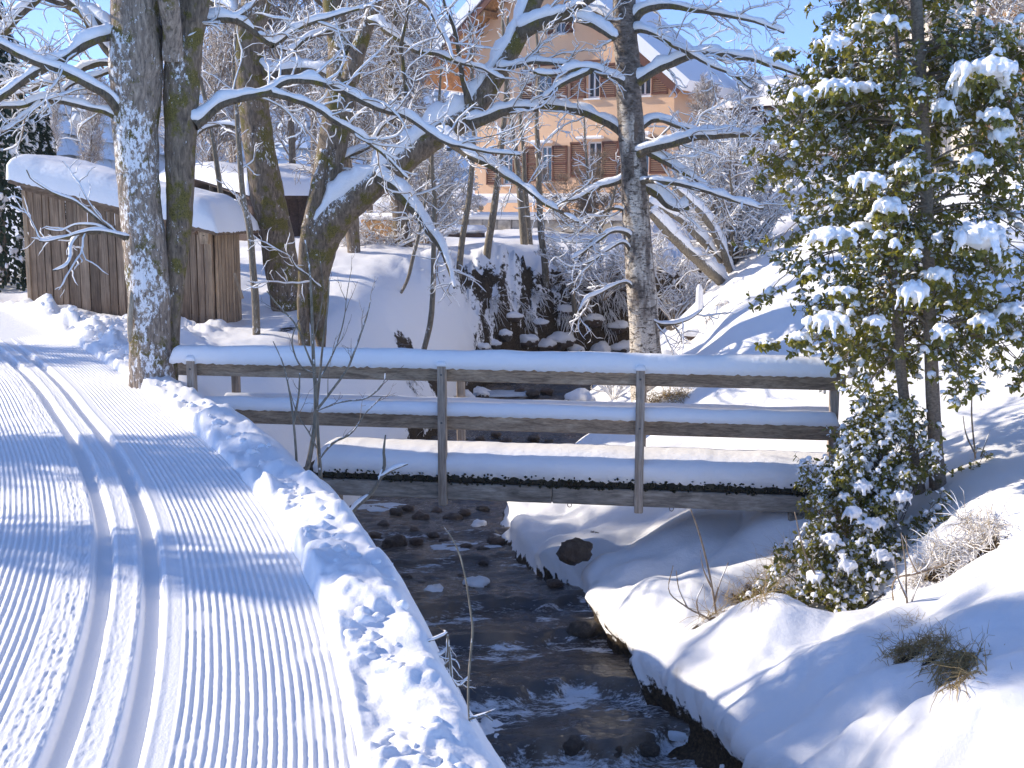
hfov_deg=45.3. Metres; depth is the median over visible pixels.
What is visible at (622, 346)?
boulder
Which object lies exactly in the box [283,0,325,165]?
frosty tree
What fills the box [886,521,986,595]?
grass tuft
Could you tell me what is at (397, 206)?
bare tree
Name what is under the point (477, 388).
boulder
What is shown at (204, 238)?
bird house
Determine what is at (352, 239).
bare tree
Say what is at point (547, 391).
creek stone
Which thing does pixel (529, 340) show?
boulder
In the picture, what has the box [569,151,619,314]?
young tree
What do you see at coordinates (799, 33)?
sky
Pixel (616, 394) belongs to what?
shrub
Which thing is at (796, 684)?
snow ground
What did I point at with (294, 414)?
willow sapling
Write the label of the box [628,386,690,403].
grass tuft
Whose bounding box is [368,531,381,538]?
creek stone
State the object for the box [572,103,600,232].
young tree
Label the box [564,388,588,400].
boulder
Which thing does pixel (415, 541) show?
creek stone
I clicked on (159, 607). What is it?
ski track
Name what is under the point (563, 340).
boulder
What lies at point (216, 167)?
young tree
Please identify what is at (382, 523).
creek stone
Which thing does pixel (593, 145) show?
window
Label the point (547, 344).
boulder
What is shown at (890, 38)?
frosty tree
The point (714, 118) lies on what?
shrub
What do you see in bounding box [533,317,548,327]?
boulder
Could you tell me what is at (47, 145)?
thuja
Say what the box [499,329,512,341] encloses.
boulder
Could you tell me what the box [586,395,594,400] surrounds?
boulder
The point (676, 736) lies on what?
ice shelf
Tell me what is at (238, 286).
wooden stake
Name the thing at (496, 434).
creek stone
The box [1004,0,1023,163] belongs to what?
frosty tree
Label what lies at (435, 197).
young tree
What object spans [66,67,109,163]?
frosty tree
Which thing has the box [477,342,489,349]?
boulder
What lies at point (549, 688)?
creek water
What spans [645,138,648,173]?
window
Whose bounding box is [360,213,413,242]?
log pile
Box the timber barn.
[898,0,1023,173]
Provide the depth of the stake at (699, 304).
20.57 m
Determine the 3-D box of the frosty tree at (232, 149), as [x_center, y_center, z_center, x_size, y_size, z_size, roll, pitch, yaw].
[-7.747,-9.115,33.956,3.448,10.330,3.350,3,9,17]
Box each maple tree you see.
[0,0,543,388]
[159,0,389,311]
[244,0,633,346]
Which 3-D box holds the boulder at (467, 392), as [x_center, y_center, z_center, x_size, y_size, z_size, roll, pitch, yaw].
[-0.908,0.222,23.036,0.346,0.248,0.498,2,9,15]
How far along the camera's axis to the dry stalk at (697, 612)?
10.38 m
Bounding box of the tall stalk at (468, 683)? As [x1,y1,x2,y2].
[444,527,495,720]
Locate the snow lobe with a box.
[479,716,502,737]
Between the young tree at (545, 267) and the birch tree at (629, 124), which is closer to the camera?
the birch tree at (629, 124)
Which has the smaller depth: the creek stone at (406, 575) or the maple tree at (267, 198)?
the creek stone at (406, 575)
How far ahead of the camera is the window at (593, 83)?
40.69 m
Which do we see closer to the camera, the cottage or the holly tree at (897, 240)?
the holly tree at (897, 240)
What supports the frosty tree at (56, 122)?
on the snow ground
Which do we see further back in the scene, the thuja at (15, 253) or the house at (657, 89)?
the house at (657, 89)
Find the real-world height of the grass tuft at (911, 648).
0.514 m
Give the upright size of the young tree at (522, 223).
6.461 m
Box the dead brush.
[427,624,474,695]
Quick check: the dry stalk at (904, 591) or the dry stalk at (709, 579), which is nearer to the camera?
the dry stalk at (904, 591)
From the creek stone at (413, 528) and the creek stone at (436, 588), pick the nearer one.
the creek stone at (436, 588)
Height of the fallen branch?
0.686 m
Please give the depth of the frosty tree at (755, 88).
41.02 m
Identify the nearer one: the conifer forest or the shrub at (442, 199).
the shrub at (442, 199)
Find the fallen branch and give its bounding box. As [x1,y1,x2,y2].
[350,435,407,512]
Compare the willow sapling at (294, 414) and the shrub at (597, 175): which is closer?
the willow sapling at (294, 414)
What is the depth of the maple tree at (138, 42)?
12.93 m
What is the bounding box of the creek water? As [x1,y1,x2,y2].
[354,383,697,767]
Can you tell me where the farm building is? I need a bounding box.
[716,66,889,177]
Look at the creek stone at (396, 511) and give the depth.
15.74 m
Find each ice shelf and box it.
[358,499,406,511]
[430,543,500,550]
[472,390,526,396]
[645,716,686,740]
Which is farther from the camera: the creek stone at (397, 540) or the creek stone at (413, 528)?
the creek stone at (413, 528)
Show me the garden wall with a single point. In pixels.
(508, 220)
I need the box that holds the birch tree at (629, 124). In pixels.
[461,0,817,401]
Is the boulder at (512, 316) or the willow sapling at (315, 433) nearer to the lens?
the willow sapling at (315, 433)
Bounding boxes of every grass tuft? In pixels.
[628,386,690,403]
[676,528,816,628]
[678,297,728,345]
[869,606,924,642]
[872,618,967,666]
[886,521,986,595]
[894,621,1011,710]
[935,486,1023,574]
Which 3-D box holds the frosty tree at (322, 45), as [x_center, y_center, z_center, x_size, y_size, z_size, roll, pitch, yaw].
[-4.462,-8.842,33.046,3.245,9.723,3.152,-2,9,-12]
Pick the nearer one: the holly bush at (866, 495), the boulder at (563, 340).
the holly bush at (866, 495)
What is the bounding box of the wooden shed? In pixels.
[6,154,259,322]
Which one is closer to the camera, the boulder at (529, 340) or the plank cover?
the boulder at (529, 340)
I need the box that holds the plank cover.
[442,225,486,236]
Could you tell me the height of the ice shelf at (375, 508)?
0.055 m
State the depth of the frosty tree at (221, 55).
32.23 m
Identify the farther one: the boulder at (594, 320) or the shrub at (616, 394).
the boulder at (594, 320)
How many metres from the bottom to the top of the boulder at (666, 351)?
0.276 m
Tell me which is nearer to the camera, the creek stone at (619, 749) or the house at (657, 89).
the creek stone at (619, 749)
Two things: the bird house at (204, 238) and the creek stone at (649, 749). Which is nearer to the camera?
the creek stone at (649, 749)
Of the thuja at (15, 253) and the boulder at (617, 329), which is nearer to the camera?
the thuja at (15, 253)
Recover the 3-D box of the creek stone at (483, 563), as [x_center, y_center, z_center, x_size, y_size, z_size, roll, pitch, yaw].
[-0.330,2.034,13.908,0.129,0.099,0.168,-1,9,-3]
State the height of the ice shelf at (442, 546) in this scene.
0.055 m
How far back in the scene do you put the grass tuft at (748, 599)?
10.62 m
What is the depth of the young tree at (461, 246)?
24.69 m
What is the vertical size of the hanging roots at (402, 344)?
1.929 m
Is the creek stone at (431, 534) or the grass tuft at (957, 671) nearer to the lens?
the grass tuft at (957, 671)
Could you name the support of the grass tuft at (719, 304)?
on the snow ground
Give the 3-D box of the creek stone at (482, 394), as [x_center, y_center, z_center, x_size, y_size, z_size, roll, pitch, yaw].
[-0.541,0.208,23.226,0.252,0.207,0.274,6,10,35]
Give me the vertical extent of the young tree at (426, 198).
3.027 m
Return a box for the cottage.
[159,161,312,240]
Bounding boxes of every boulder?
[465,389,471,396]
[473,386,490,392]
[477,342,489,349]
[486,536,504,544]
[491,338,501,349]
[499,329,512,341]
[506,311,523,321]
[520,334,538,347]
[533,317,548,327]
[538,338,556,350]
[546,331,575,350]
[546,579,563,587]
[556,537,592,565]
[557,305,571,316]
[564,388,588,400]
[566,620,603,638]
[567,344,584,350]
[583,313,605,327]
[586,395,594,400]
[589,341,610,351]
[607,320,628,333]
[611,340,629,352]
[661,349,676,354]
[666,318,681,330]
[684,329,698,339]
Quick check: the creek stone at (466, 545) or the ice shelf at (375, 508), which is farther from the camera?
the ice shelf at (375, 508)
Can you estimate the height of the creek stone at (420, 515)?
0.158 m
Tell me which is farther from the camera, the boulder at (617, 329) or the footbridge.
the boulder at (617, 329)
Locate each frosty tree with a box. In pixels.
[35,43,66,155]
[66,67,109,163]
[158,60,164,147]
[195,0,273,191]
[197,0,295,198]
[207,0,290,107]
[229,0,321,163]
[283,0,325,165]
[295,0,401,133]
[320,0,385,212]
[365,1,425,107]
[382,1,437,124]
[686,71,726,175]
[730,61,764,177]
[769,69,802,152]
[825,0,932,177]
[950,0,1016,153]
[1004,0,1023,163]
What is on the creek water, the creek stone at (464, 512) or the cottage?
the creek stone at (464, 512)
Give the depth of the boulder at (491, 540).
14.58 m
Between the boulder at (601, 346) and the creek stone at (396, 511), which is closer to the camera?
the creek stone at (396, 511)
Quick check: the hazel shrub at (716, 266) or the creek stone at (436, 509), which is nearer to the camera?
the creek stone at (436, 509)
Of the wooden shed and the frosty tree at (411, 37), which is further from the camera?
the frosty tree at (411, 37)
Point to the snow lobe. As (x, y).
(487, 724)
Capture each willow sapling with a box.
[261,240,401,479]
[273,341,299,461]
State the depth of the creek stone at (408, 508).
15.90 m
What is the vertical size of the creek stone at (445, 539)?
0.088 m
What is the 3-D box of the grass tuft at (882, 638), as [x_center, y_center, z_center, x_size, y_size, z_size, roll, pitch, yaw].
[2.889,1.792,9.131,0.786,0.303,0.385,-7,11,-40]
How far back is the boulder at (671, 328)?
21.29 m
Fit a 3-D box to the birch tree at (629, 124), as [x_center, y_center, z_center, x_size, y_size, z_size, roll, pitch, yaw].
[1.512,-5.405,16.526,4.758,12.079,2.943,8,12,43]
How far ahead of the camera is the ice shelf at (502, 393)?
23.47 m
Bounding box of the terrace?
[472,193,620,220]
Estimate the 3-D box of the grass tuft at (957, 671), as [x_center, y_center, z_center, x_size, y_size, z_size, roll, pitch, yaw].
[2.937,1.885,7.786,0.838,0.716,1.123,0,8,0]
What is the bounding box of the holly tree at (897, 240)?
[731,0,1023,494]
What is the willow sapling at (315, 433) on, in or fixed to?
on the snow ground
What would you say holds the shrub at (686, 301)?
on the snow ground
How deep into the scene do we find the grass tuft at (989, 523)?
10.10 m
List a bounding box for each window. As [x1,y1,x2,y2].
[503,155,512,184]
[540,68,551,94]
[542,146,551,180]
[555,22,564,32]
[588,73,599,97]
[588,142,600,173]
[640,64,650,94]
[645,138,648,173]
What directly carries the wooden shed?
on the snow ground
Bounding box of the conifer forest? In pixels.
[1,6,742,182]
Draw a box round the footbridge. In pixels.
[169,345,845,520]
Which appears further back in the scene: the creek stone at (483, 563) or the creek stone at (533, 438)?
the creek stone at (533, 438)
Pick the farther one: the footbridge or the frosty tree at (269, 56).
the frosty tree at (269, 56)
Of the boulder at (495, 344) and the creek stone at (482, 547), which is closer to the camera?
the creek stone at (482, 547)
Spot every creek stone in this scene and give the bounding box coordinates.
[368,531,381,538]
[377,520,389,526]
[381,534,406,547]
[389,508,402,515]
[400,574,412,577]
[401,504,413,511]
[409,537,423,545]
[410,526,419,531]
[412,511,429,519]
[424,584,443,591]
[427,531,439,537]
[431,507,441,511]
[439,537,449,541]
[443,513,462,519]
[458,509,470,515]
[459,543,472,547]
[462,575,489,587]
[471,519,486,526]
[475,435,484,440]
[476,390,489,397]
[476,506,489,511]
[476,545,489,549]
[478,560,488,565]
[491,432,501,437]
[500,438,511,442]
[514,388,524,391]
[525,389,539,397]
[527,434,539,441]
[540,388,553,394]
[545,439,553,443]
[562,735,584,756]
[614,734,622,757]
[640,742,659,757]
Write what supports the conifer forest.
on the hills
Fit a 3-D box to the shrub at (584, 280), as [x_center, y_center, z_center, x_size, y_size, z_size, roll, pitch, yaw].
[2.112,-2.671,26.937,3.279,1.821,1.376,0,8,0]
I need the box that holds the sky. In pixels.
[1,0,903,95]
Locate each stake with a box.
[233,273,243,298]
[695,284,703,311]
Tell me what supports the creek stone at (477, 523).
in the creek water
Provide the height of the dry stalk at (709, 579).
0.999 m
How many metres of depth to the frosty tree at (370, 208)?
36.34 m
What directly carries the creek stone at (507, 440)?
on the creek water
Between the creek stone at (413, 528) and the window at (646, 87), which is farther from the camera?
the window at (646, 87)
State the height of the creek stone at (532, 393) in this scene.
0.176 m
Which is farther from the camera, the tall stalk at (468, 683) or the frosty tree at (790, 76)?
the frosty tree at (790, 76)
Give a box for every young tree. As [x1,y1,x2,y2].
[200,66,227,192]
[203,0,262,334]
[400,151,441,293]
[416,31,468,349]
[440,3,485,278]
[483,2,526,258]
[497,0,527,244]
[512,36,532,244]
[525,33,552,287]
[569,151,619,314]
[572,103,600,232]
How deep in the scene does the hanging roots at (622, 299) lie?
27.39 m
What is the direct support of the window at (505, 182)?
in the house at (657, 89)
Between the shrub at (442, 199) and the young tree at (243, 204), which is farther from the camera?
the shrub at (442, 199)
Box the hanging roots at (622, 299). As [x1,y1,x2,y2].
[487,269,678,348]
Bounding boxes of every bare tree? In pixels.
[275,0,401,252]
[317,0,450,246]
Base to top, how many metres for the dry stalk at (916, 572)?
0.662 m
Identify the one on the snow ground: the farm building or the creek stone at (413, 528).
the farm building
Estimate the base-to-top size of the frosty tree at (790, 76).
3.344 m
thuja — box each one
[0,0,45,292]
[17,90,65,275]
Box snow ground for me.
[0,152,1023,767]
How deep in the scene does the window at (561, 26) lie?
41.04 m
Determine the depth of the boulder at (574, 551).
12.60 m
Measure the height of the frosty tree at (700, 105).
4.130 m
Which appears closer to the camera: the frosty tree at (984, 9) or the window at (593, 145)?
the frosty tree at (984, 9)
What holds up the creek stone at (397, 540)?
in the creek water
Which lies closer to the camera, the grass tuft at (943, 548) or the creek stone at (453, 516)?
the grass tuft at (943, 548)
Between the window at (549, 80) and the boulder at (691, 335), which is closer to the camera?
the boulder at (691, 335)
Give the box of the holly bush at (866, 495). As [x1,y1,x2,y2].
[739,390,952,612]
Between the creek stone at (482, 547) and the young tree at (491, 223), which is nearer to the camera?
the creek stone at (482, 547)
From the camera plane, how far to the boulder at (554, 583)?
12.90 m
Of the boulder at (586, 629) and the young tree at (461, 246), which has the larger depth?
the young tree at (461, 246)
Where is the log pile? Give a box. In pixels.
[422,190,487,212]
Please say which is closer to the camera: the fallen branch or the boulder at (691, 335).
the fallen branch
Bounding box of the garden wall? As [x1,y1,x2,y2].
[452,212,622,233]
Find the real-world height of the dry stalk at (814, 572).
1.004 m
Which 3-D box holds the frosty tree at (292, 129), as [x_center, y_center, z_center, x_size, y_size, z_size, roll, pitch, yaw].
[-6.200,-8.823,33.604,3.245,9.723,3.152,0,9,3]
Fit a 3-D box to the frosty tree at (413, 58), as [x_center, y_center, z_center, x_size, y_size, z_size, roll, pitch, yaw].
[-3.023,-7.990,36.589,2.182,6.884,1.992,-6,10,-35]
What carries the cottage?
on the snow ground
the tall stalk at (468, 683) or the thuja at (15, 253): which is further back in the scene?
the thuja at (15, 253)
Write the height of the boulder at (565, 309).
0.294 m
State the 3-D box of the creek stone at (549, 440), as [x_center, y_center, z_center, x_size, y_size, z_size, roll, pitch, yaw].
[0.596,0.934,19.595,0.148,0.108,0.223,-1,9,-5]
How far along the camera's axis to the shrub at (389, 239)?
25.64 m
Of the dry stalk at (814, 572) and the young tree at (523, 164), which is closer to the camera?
the dry stalk at (814, 572)
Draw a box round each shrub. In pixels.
[339,211,447,246]
[369,146,485,243]
[528,147,620,232]
[534,222,677,302]
[590,385,629,399]
[612,235,713,319]
[648,87,825,298]
[673,102,859,173]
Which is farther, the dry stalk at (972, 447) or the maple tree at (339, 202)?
the maple tree at (339, 202)
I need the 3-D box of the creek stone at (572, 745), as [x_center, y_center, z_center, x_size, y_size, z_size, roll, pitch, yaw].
[0.486,2.844,9.682,0.326,0.182,0.252,-8,11,-42]
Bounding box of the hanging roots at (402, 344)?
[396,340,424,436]
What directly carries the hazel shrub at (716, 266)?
on the snow ground
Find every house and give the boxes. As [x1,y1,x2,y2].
[192,230,211,243]
[407,0,744,220]
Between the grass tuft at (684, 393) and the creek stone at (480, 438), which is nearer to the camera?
the grass tuft at (684, 393)
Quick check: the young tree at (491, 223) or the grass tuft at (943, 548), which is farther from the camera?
the young tree at (491, 223)
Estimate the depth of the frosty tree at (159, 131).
49.22 m
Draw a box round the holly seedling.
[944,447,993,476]
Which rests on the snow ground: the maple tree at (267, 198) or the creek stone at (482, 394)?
the maple tree at (267, 198)
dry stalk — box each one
[668,566,709,620]
[690,509,727,612]
[794,512,839,611]
[891,536,959,600]
[895,533,922,602]
[963,397,990,458]
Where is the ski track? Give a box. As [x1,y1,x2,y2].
[0,334,356,767]
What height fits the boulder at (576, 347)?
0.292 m
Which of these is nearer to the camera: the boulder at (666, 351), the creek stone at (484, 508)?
the creek stone at (484, 508)
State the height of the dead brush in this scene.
0.468 m
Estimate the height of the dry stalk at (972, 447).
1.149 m

